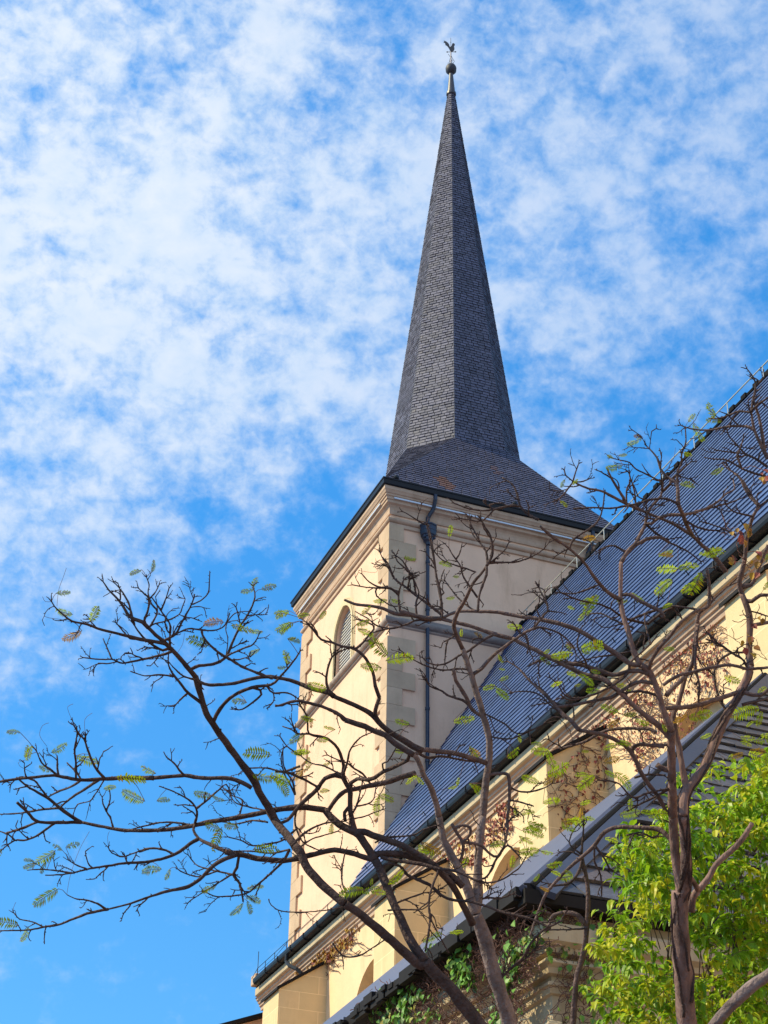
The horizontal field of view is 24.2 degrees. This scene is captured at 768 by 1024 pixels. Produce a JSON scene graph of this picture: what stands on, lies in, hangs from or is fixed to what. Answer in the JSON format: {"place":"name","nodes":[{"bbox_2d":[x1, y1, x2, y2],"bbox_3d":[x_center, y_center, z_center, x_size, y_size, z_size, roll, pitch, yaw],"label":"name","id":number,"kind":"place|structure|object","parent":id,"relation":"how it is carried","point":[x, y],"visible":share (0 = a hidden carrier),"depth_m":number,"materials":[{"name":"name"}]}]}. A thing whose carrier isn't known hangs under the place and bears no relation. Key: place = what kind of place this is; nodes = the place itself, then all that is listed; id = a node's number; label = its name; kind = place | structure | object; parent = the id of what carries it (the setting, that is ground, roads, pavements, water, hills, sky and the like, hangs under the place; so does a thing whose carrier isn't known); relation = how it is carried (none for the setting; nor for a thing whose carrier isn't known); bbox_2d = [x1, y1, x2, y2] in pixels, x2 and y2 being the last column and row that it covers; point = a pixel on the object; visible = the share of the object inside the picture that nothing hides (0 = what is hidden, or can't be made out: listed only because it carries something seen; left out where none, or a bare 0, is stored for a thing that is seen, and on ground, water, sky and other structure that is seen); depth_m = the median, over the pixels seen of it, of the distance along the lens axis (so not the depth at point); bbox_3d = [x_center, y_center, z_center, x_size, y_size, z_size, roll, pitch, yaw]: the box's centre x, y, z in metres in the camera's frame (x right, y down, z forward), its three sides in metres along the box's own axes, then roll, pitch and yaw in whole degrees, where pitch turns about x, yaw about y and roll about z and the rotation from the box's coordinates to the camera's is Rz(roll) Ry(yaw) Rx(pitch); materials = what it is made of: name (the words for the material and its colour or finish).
{"place":"outdoors","nodes":[
{"label":"outdoors","id":0,"kind":"place"},
{"bbox_2d":[0,0,767,1023],"label":"sky","id":1,"kind":"structure","parent":0,"point":[214,213],"materials":[{"name":"blue"}]},
{"label":"ground","id":2,"kind":"structure","parent":0,"visible":0},
{"bbox_2d":[221,1012,262,1023],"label":"annex","id":3,"kind":"object","parent":2,"relation":"on","point":[255,1019],"depth_m":51.19,"materials":[{"name":"paint"}]},
{"bbox_2d":[0,448,675,1023],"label":"bare tree","id":4,"kind":"object","parent":2,"relation":"on","point":[416,958],"visible":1,"depth_m":7.75,"materials":[{"name":"brown plant"}]},
{"bbox_2d":[386,511,580,1023],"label":"bare tree","id":5,"kind":"object","parent":2,"relation":"on","point":[495,974],"visible":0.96,"depth_m":8.66,"materials":[{"name":"brown plant"}]},
{"bbox_2d":[251,63,767,1023],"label":"church","id":6,"kind":"structure","parent":2,"relation":"on","point":[453,435],"depth_m":49.29,"materials":[{"name":"paint"}]},
{"bbox_2d":[291,922,371,979],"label":"wall creeper","id":7,"kind":"object","parent":6,"relation":"attached to","point":[329,957],"depth_m":46.06,"materials":[{"name":"red plant"}]},
{"bbox_2d":[331,597,355,680],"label":"tower window","id":8,"kind":"structure","parent":6,"relation":"in","point":[348,637],"depth_m":53.71,"materials":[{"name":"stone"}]},
{"bbox_2d":[444,41,455,62],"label":"weathervane","id":9,"kind":"object","parent":6,"relation":"on","point":[451,48],"visible":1,"depth_m":68.68,"materials":[{"name":"metal"}]},
{"bbox_2d":[413,793,518,880],"bbox_3d":[1.642,7.325,40.148,0.193,2.444,7.489,13,-34,-18],"label":"wall creeper","id":10,"kind":"object","parent":6,"relation":"attached to","point":[499,813],"depth_m":38.45,"materials":[{"name":"red plant"}]},
{"bbox_2d":[508,858,519,873],"bbox_3d":[2.982,8.678,36.757,0.220,3.540,2.860,13,-34,-18],"label":"nave window","id":11,"kind":"structure","parent":6,"relation":"in","point":[517,862],"depth_m":37.83,"materials":[{"name":"glass"}]},
{"bbox_2d":[543,724,608,829],"bbox_3d":[3.804,5.183,33.684,1.819,3.113,0.152,13,-34,-18],"label":"wall creeper","id":12,"kind":"object","parent":6,"relation":"attached to","point":[597,772],"depth_m":33.74,"materials":[{"name":"red plant"}]},
{"bbox_2d":[575,624,730,771],"bbox_3d":[4.481,4.067,33.890,0.168,3.403,8.456,13,-34,-18],"label":"wall creeper","id":13,"kind":"object","parent":6,"relation":"attached to","point":[680,664],"depth_m":32.52,"materials":[{"name":"red plant"}]},
{"bbox_2d":[689,702,725,732],"bbox_3d":[5.817,4.953,30.795,0.220,3.540,2.860,13,-34,-18],"label":"nave window","id":14,"kind":"structure","parent":6,"relation":"in","point":[716,706],"depth_m":31.57,"materials":[{"name":"glass"}]},
{"bbox_2d":[323,672,767,1023],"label":"chapel apse","id":15,"kind":"structure","parent":2,"relation":"on","point":[403,973],"depth_m":14.17,"materials":[{"name":"stone"}]},
{"bbox_2d":[367,912,543,1023],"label":"eave creeper","id":16,"kind":"object","parent":15,"relation":"attached to","point":[519,1010],"visible":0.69,"depth_m":13.41,"materials":[{"name":"green plant"}]},
{"bbox_2d":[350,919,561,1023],"bbox_3d":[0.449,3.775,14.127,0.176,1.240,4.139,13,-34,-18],"label":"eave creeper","id":17,"kind":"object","parent":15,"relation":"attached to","point":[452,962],"visible":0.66,"depth_m":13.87,"materials":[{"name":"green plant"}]},
{"bbox_2d":[514,907,630,1023],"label":"front creeper","id":18,"kind":"object","parent":15,"relation":"attached to","point":[563,955],"visible":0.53,"depth_m":12.90,"materials":[{"name":"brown plant"}]},
{"bbox_2d":[344,364,767,1023],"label":"bare tree","id":19,"kind":"object","parent":2,"relation":"on","point":[676,812],"visible":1,"depth_m":9.30,"materials":[{"name":"brown plant"}]},
{"bbox_2d":[711,466,767,659],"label":"tree vine","id":20,"kind":"object","parent":19,"relation":"attached to","point":[752,575],"visible":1,"depth_m":9.04,"materials":[{"name":"red plant"}]},
{"bbox_2d":[533,800,594,1023],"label":"bare sapling","id":21,"kind":"object","parent":2,"relation":"on","point":[585,922],"visible":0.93,"depth_m":10.19,"materials":[{"name":"brown plant"}]},
{"bbox_2d":[569,747,767,1023],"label":"leafy tree","id":22,"kind":"object","parent":2,"relation":"on","point":[650,883],"visible":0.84,"depth_m":10.16,"materials":[{"name":"green plant"}]},
{"bbox_2d":[708,968,767,1023],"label":"leaning trunk","id":23,"kind":"object","parent":2,"relation":"on","point":[739,997],"visible":1,"depth_m":6.18,"materials":[{"name":"grey plant"}]}
]}

